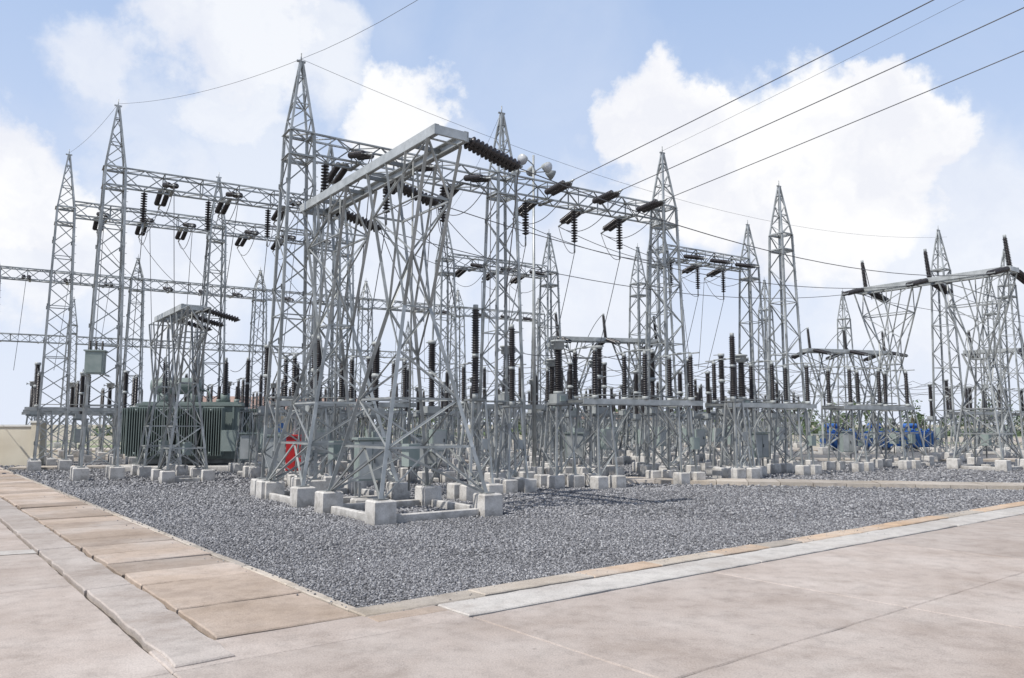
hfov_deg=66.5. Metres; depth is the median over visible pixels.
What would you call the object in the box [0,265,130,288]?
gantry beam
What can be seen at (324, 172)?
insulator string
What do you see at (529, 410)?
current transformer
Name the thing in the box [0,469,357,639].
cable trench covers
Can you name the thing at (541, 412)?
disconnect switch
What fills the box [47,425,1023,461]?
ground
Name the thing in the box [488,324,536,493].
surge arrester
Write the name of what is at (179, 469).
switching frame
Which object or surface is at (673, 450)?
surge arrester
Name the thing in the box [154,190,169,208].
insulator string
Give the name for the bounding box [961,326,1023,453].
switching frame
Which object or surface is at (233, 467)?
surge arrester
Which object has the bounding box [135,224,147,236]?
insulator string
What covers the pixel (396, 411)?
disconnect switch
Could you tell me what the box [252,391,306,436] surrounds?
disconnect switch
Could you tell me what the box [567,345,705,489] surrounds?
disconnect switch
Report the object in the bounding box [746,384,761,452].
surge arrester
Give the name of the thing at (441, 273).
lattice tower
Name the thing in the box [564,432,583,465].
control cabinet
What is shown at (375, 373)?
circuit breaker
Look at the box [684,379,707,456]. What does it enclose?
surge arrester
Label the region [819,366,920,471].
disconnect switch
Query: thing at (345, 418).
surge arrester
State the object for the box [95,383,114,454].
current transformer
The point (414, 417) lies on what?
disconnect switch
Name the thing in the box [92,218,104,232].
insulator string
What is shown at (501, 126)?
lattice tower
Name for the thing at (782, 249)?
lattice tower
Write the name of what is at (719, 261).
insulator string
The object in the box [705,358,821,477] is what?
disconnect switch
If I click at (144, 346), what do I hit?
gantry beam
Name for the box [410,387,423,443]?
current transformer
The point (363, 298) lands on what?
lattice tower
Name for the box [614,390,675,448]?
disconnect switch
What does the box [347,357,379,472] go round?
circuit breaker
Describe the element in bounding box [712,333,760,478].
surge arrester
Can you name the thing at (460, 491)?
surge arrester
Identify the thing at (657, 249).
lattice tower
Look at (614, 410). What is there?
current transformer
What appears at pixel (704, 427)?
circuit breaker
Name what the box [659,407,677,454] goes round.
surge arrester
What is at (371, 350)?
gantry beam
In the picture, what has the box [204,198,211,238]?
insulator string
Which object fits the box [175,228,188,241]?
insulator string
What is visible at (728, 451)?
surge arrester
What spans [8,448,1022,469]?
service path
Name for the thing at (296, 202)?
insulator string
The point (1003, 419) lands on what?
circuit breaker
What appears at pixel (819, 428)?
scrub
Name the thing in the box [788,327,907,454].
switching frame
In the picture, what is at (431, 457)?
control cabinet
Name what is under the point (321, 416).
surge arrester
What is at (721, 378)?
circuit breaker
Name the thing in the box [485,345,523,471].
current transformer
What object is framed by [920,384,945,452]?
circuit breaker
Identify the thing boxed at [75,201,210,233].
gantry beam
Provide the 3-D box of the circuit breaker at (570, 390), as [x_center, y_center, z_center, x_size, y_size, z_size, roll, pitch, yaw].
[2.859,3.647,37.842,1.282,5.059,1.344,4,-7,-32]
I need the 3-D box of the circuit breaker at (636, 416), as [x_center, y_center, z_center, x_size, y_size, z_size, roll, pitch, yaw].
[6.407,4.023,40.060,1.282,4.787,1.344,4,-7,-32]
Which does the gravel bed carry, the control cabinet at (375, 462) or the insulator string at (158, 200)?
the control cabinet at (375, 462)
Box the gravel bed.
[2,451,1023,607]
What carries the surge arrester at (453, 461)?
on the gravel bed
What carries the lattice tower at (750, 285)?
on the gravel bed
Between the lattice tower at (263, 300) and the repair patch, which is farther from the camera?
the lattice tower at (263, 300)
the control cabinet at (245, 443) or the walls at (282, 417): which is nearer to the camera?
the control cabinet at (245, 443)
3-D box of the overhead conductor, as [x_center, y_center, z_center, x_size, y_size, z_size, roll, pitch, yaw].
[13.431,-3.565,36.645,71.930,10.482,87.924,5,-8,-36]
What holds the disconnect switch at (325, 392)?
on the gravel bed
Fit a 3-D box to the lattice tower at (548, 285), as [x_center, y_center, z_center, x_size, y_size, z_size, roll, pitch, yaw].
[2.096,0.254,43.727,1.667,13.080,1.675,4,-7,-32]
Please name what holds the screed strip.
on the ground
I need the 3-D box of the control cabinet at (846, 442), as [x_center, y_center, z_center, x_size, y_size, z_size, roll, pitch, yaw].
[17.001,5.524,39.636,0.850,1.715,0.550,1,-6,-11]
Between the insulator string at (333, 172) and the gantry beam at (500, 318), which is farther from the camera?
the gantry beam at (500, 318)
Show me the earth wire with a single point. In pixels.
(521, 148)
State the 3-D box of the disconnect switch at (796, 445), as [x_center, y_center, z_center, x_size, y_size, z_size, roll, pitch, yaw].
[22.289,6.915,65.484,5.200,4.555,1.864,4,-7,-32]
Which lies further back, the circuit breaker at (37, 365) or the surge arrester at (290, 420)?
the circuit breaker at (37, 365)
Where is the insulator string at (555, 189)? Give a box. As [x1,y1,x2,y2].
[544,179,573,195]
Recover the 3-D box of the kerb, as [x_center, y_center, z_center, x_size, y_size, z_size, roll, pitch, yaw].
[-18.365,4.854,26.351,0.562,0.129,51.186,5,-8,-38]
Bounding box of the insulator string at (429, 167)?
[418,164,434,171]
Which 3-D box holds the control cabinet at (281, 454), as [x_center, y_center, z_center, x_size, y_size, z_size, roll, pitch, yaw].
[-7.699,3.951,25.221,0.850,1.715,0.550,2,-7,-17]
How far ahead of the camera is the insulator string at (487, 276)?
43.33 m
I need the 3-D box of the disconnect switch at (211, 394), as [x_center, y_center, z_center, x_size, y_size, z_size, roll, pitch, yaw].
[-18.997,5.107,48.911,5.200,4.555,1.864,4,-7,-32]
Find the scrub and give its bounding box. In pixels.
[91,419,1023,435]
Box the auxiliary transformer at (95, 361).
[81,341,109,376]
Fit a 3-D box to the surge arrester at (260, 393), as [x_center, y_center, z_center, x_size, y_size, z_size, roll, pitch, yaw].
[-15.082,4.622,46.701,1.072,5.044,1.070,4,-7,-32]
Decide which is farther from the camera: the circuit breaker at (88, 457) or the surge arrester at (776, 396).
the surge arrester at (776, 396)
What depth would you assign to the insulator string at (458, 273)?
42.21 m
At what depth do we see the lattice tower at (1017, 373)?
47.68 m
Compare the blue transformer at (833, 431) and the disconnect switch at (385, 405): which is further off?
the blue transformer at (833, 431)
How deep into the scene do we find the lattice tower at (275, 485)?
22.59 m
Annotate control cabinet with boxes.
[237,433,258,474]
[261,434,286,485]
[350,437,385,502]
[414,434,438,482]
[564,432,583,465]
[748,432,769,465]
[837,431,854,463]
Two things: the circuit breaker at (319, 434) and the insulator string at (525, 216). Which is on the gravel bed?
the circuit breaker at (319, 434)
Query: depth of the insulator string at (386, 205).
24.20 m
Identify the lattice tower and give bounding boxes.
[26,149,77,470]
[53,299,77,447]
[70,99,128,480]
[119,254,145,458]
[191,314,204,394]
[198,176,227,401]
[248,267,267,408]
[250,53,325,498]
[305,140,347,471]
[305,316,312,392]
[318,208,355,461]
[352,281,372,436]
[399,322,413,443]
[428,216,464,463]
[446,290,467,444]
[467,106,535,483]
[526,295,546,447]
[529,233,565,459]
[622,243,650,454]
[637,207,686,464]
[638,146,700,476]
[732,220,778,463]
[758,279,784,449]
[764,181,817,471]
[837,289,862,447]
[928,229,973,461]
[981,277,1017,450]
[997,249,1023,457]
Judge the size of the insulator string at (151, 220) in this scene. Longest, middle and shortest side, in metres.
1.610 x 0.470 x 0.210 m
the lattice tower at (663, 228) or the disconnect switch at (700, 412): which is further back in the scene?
the disconnect switch at (700, 412)
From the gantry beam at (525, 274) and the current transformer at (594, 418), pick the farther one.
the gantry beam at (525, 274)
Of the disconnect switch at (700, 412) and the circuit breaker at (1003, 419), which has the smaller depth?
the disconnect switch at (700, 412)
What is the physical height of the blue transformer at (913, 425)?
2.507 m
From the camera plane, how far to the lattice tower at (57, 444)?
66.96 m
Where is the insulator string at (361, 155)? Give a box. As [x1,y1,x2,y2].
[348,150,373,159]
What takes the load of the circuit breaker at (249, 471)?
on the ground
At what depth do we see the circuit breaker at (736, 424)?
43.79 m
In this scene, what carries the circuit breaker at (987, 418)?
on the ground
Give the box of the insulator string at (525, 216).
[522,197,528,244]
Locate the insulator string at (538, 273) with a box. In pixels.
[529,270,547,275]
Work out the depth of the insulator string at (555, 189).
26.82 m
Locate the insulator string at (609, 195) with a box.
[592,189,622,204]
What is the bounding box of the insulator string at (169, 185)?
[162,182,178,188]
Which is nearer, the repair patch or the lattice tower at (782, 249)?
the repair patch
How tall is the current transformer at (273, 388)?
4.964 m
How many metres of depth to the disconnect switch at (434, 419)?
68.05 m
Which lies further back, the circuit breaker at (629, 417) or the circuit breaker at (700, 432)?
the circuit breaker at (629, 417)
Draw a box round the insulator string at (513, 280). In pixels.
[509,275,524,284]
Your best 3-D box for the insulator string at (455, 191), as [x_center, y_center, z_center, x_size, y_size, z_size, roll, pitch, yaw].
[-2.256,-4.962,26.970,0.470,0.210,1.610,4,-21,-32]
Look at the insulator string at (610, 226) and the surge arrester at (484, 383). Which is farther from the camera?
the surge arrester at (484, 383)
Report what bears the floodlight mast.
on the gravel bed
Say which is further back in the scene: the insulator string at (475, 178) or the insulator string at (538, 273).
the insulator string at (538, 273)
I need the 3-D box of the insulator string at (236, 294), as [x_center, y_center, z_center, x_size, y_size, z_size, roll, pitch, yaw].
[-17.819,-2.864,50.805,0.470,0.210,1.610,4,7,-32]
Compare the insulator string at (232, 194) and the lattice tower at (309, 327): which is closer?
the insulator string at (232, 194)
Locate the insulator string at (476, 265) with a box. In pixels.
[470,263,487,267]
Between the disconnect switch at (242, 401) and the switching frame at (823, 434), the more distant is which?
the switching frame at (823, 434)
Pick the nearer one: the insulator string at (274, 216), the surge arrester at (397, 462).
the insulator string at (274, 216)
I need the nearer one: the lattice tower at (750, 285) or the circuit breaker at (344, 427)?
the lattice tower at (750, 285)
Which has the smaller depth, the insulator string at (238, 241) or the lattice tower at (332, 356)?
the lattice tower at (332, 356)
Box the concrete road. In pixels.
[0,514,1023,677]
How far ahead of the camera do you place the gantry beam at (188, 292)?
50.49 m
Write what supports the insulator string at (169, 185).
attached to the gantry beam at (226, 202)
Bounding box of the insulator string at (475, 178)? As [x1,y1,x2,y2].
[463,174,491,182]
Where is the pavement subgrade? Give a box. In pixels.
[1,499,207,652]
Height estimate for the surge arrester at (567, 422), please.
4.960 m
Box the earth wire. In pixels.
[71,0,961,237]
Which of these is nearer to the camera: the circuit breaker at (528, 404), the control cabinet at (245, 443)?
the control cabinet at (245, 443)
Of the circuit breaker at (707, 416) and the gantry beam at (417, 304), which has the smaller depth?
the circuit breaker at (707, 416)
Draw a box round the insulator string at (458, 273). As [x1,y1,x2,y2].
[452,267,467,278]
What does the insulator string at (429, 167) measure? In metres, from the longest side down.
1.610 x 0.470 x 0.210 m
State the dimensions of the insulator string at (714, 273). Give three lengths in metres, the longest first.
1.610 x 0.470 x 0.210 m
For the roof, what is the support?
on the walls at (282, 417)
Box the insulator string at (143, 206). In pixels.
[139,189,147,231]
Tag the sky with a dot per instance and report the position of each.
(581, 84)
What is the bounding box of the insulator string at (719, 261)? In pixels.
[710,259,733,263]
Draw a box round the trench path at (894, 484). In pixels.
[607,476,1023,489]
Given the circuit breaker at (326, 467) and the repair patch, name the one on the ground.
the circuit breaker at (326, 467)
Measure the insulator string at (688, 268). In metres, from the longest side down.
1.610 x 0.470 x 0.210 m
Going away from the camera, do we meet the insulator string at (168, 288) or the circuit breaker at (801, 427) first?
the insulator string at (168, 288)
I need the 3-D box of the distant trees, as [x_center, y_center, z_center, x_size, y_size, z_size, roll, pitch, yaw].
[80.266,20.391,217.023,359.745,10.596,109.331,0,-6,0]
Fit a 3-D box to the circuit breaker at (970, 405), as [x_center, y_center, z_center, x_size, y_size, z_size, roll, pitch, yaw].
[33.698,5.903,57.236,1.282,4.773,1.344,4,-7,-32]
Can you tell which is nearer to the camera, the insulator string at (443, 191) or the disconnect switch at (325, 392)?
the insulator string at (443, 191)
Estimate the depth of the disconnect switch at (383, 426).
64.68 m
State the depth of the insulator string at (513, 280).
44.29 m
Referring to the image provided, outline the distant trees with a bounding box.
[108,394,1023,430]
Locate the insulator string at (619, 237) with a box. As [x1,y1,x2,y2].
[616,215,622,258]
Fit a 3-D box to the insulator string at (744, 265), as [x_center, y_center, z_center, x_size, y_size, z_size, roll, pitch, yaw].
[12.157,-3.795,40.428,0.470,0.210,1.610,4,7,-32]
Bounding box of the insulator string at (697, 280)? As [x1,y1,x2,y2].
[695,263,699,295]
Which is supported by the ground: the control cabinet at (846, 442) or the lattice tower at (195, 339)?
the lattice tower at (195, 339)
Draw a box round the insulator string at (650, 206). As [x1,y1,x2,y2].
[636,198,666,212]
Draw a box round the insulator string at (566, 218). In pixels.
[558,207,583,226]
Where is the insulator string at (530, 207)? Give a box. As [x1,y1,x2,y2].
[512,198,536,219]
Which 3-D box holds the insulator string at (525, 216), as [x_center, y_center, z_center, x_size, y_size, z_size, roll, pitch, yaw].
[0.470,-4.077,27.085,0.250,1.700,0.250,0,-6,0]
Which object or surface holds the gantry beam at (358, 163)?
attached to the lattice tower at (275, 485)
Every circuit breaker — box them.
[25,362,46,462]
[67,372,92,462]
[108,371,129,460]
[242,345,279,477]
[287,335,338,486]
[306,347,338,474]
[337,393,349,451]
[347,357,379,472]
[349,342,399,485]
[406,340,455,483]
[526,391,530,436]
[553,362,588,466]
[576,345,624,475]
[587,362,623,464]
[608,388,619,445]
[620,371,651,463]
[625,386,638,446]
[632,350,675,471]
[666,371,698,461]
[671,359,711,470]
[673,391,686,446]
[692,392,708,446]
[697,372,721,460]
[703,353,738,465]
[720,376,748,457]
[762,374,789,457]
[791,392,804,445]
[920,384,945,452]
[937,379,963,452]
[963,387,982,451]
[979,384,997,443]
[992,383,1010,445]
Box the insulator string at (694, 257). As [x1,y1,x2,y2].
[683,254,704,259]
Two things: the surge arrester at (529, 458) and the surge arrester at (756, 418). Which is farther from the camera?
the surge arrester at (756, 418)
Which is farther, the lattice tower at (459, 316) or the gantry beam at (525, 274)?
the lattice tower at (459, 316)
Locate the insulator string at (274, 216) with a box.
[271,207,284,223]
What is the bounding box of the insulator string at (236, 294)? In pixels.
[232,292,242,296]
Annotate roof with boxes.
[203,396,360,409]
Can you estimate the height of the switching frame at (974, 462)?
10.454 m
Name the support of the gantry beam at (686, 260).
attached to the lattice tower at (750, 285)
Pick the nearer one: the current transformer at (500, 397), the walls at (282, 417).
the current transformer at (500, 397)
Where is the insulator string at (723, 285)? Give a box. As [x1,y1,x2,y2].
[721,271,725,298]
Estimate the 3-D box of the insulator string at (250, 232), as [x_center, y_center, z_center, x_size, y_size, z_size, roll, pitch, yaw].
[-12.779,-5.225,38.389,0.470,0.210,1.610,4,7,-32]
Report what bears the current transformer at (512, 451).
on the gravel bed
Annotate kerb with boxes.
[0,497,234,667]
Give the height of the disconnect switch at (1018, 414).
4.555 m
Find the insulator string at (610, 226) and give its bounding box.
[600,215,626,233]
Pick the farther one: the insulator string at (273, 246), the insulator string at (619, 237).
the insulator string at (273, 246)
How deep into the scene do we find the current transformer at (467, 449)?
54.24 m
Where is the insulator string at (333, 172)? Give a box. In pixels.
[326,162,349,187]
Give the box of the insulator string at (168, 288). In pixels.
[163,286,172,291]
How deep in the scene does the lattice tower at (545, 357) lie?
64.06 m
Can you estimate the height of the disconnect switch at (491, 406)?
4.555 m
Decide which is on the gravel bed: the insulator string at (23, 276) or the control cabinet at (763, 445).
the control cabinet at (763, 445)
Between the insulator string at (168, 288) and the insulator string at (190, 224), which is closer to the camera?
the insulator string at (190, 224)
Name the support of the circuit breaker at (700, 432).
on the gravel bed
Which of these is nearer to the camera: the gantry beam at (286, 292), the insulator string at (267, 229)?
the insulator string at (267, 229)
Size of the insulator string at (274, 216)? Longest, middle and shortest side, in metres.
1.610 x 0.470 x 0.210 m
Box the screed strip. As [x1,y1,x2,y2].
[368,506,1023,621]
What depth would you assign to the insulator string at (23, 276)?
44.42 m
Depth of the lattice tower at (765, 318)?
58.28 m
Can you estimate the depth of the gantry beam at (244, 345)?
74.27 m
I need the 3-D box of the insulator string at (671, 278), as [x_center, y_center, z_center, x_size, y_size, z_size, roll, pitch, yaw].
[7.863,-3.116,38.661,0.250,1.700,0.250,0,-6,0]
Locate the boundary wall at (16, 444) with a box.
[0,421,47,465]
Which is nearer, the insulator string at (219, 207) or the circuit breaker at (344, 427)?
the insulator string at (219, 207)
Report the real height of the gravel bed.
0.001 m
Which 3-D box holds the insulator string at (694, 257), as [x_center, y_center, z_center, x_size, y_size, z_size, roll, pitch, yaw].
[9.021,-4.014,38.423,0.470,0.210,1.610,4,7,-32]
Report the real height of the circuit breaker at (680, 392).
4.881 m
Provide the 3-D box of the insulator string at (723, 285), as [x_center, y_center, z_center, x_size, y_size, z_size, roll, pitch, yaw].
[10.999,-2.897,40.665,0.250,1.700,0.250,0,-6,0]
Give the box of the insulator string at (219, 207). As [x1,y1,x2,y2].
[215,199,229,216]
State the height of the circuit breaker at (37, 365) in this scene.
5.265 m
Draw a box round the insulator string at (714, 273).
[704,267,725,278]
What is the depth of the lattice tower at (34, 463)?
34.65 m
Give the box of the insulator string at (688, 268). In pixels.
[681,262,701,274]
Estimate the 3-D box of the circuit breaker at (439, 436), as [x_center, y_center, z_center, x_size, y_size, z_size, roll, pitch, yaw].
[-2.825,2.540,27.436,1.282,5.001,1.344,4,-7,-32]
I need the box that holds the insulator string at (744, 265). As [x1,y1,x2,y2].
[735,263,758,267]
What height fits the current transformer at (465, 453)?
4.803 m
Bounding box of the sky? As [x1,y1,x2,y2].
[0,0,1023,424]
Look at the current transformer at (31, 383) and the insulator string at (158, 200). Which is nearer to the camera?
the insulator string at (158, 200)
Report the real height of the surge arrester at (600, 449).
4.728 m
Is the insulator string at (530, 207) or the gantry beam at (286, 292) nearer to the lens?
the insulator string at (530, 207)
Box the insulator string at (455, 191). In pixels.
[438,184,458,201]
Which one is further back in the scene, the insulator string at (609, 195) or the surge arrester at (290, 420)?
the surge arrester at (290, 420)
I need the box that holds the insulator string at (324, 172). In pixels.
[320,159,328,215]
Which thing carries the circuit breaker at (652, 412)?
on the ground
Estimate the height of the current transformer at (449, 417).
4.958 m
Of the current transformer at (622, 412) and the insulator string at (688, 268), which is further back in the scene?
the current transformer at (622, 412)
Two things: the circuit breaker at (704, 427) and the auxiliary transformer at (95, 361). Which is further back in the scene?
the circuit breaker at (704, 427)
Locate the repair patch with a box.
[0,549,35,554]
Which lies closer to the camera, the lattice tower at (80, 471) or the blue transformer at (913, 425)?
the lattice tower at (80, 471)
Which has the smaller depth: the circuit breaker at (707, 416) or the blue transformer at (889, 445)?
the circuit breaker at (707, 416)
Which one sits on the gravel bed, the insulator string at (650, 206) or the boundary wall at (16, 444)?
the boundary wall at (16, 444)
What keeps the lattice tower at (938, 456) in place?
on the gravel bed
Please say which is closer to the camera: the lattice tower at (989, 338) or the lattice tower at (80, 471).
the lattice tower at (80, 471)
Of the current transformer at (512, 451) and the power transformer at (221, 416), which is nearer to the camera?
the power transformer at (221, 416)
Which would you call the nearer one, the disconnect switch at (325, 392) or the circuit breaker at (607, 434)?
the circuit breaker at (607, 434)
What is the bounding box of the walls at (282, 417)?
[263,416,355,447]
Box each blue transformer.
[820,418,862,450]
[861,418,906,450]
[903,419,941,449]
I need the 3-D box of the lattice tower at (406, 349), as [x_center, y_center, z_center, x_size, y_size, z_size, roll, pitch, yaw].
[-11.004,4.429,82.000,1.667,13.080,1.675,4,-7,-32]
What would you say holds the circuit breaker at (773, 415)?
on the gravel bed
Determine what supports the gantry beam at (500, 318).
attached to the lattice tower at (545, 357)
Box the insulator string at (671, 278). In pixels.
[670,260,673,292]
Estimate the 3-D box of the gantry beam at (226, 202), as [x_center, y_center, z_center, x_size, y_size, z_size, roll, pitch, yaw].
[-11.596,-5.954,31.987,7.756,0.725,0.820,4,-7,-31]
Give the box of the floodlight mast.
[511,154,555,473]
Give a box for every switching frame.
[130,304,239,483]
[255,123,522,525]
[537,312,671,457]
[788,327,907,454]
[842,235,1023,471]
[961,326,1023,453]
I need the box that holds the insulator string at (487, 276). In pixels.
[481,272,495,281]
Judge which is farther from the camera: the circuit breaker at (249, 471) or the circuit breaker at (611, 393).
the circuit breaker at (611, 393)
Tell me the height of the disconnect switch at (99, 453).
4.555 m
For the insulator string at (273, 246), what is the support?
attached to the gantry beam at (246, 225)
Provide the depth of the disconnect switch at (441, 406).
49.36 m
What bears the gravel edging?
on the ground
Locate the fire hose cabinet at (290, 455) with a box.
[284,435,300,482]
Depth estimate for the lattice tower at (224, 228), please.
38.31 m
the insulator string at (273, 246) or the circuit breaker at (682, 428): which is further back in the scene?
the circuit breaker at (682, 428)
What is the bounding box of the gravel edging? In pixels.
[0,467,1023,616]
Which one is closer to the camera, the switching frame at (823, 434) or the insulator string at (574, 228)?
the insulator string at (574, 228)
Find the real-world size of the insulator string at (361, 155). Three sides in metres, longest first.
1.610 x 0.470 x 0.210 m
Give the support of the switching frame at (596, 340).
on the gravel bed
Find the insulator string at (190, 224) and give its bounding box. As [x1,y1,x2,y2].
[182,222,195,227]
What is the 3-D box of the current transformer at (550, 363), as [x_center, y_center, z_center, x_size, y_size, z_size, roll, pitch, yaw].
[1.560,3.059,30.199,1.173,4.563,1.173,4,-7,-32]
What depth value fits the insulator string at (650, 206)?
29.00 m
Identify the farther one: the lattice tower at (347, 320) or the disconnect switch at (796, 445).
the disconnect switch at (796, 445)
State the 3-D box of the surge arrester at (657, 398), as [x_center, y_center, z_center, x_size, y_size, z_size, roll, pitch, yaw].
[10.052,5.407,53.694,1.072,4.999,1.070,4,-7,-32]
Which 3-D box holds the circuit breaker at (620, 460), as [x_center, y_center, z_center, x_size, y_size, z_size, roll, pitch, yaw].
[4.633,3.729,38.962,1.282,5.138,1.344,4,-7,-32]
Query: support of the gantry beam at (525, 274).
attached to the lattice tower at (548, 285)
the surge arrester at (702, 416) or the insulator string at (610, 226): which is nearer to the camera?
the insulator string at (610, 226)
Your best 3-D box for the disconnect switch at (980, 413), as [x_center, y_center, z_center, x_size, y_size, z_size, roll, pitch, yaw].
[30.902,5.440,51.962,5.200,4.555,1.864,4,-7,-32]
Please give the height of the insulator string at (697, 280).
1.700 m
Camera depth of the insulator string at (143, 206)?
30.01 m
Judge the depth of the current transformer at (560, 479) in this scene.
25.05 m
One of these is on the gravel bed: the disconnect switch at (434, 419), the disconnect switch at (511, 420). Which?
the disconnect switch at (511, 420)
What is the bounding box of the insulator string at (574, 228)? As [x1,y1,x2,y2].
[571,206,577,252]
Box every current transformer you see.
[25,381,36,424]
[57,382,78,457]
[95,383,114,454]
[268,383,275,427]
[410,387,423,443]
[440,381,456,449]
[463,377,483,458]
[466,387,483,451]
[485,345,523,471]
[497,381,516,457]
[520,379,541,456]
[534,340,584,488]
[538,359,571,474]
[566,389,578,431]
[576,360,614,467]
[609,393,622,444]
[612,385,631,451]
[729,354,766,475]
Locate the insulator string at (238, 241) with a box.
[235,236,246,247]
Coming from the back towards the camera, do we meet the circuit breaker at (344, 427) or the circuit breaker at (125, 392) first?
the circuit breaker at (344, 427)
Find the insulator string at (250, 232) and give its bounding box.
[244,230,258,234]
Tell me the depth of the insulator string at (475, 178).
24.91 m
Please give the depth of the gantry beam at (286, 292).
53.84 m
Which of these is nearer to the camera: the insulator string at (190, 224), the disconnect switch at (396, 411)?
the insulator string at (190, 224)
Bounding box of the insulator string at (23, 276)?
[21,274,30,279]
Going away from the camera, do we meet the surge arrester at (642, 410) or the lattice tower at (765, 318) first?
the surge arrester at (642, 410)
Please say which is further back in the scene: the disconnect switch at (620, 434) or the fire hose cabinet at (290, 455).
the disconnect switch at (620, 434)
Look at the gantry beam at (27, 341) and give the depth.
65.83 m
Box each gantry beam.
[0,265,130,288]
[0,332,65,343]
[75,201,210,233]
[77,336,194,349]
[126,167,319,215]
[144,278,254,299]
[202,342,306,353]
[222,220,337,248]
[264,289,361,307]
[306,133,496,194]
[312,348,404,358]
[369,298,453,315]
[448,253,547,278]
[460,307,536,321]
[505,175,661,224]
[660,244,749,271]
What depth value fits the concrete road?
7.34 m
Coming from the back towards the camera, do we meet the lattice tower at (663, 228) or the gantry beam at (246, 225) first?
the gantry beam at (246, 225)
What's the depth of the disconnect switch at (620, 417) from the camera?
79.58 m
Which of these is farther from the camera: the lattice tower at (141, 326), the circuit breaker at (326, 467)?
the lattice tower at (141, 326)
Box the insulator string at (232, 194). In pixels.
[226,192,242,197]
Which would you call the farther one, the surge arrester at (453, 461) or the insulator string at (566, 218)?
the surge arrester at (453, 461)
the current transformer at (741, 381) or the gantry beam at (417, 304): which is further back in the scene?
the gantry beam at (417, 304)
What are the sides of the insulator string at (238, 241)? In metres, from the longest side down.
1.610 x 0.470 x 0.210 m
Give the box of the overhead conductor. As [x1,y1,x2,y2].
[13,0,1023,402]
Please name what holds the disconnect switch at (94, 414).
on the ground
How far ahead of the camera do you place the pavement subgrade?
7.92 m
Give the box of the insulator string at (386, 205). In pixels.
[382,186,389,224]
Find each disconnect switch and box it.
[21,387,104,454]
[23,381,119,459]
[24,371,138,465]
[170,384,244,401]
[201,377,285,460]
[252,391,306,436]
[270,353,416,480]
[281,386,356,449]
[328,381,411,458]
[342,395,399,446]
[385,389,455,451]
[424,395,473,442]
[439,385,511,453]
[452,362,571,472]
[481,391,530,447]
[538,387,595,449]
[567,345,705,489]
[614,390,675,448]
[616,406,651,441]
[682,397,728,446]
[683,386,748,452]
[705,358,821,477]
[756,394,804,447]
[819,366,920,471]
[946,386,1005,455]
[1005,388,1023,443]
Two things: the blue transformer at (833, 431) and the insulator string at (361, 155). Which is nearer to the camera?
the insulator string at (361, 155)
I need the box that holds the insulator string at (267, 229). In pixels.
[264,206,270,245]
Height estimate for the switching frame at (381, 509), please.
8.465 m
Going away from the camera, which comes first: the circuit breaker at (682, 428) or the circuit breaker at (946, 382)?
the circuit breaker at (946, 382)
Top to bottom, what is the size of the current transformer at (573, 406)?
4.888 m
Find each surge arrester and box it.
[228,358,260,473]
[258,374,263,426]
[285,363,300,461]
[294,336,337,488]
[336,366,351,462]
[394,368,420,467]
[433,371,457,466]
[447,304,502,501]
[472,367,497,464]
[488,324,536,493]
[522,374,547,462]
[559,370,574,456]
[587,421,613,456]
[630,377,656,456]
[655,381,666,451]
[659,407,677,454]
[672,420,686,451]
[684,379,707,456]
[697,384,712,448]
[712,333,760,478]
[727,380,741,452]
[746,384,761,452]
[772,382,789,451]
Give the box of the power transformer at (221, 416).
[120,357,262,471]
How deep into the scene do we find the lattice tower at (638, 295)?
47.36 m
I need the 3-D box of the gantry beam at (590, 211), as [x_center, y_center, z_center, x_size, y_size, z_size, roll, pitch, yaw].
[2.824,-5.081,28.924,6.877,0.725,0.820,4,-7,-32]
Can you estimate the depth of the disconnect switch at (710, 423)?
72.59 m
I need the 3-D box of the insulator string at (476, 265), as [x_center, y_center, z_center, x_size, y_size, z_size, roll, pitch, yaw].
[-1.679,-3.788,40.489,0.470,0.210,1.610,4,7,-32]
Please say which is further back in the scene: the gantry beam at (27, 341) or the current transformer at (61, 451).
the gantry beam at (27, 341)
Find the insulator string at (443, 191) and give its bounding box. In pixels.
[439,186,446,232]
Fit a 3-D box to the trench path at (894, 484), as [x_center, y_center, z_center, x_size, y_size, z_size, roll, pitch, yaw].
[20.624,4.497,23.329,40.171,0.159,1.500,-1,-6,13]
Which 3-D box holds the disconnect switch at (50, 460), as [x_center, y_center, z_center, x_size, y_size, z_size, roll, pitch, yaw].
[-20.885,3.950,38.310,5.200,4.555,1.864,4,-7,-32]
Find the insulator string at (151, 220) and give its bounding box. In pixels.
[140,217,153,222]
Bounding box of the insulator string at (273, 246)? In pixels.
[270,242,281,251]
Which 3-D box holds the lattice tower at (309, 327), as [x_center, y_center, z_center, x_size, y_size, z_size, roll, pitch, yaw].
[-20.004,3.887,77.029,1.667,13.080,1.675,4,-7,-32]
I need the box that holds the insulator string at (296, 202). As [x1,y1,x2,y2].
[284,200,301,205]

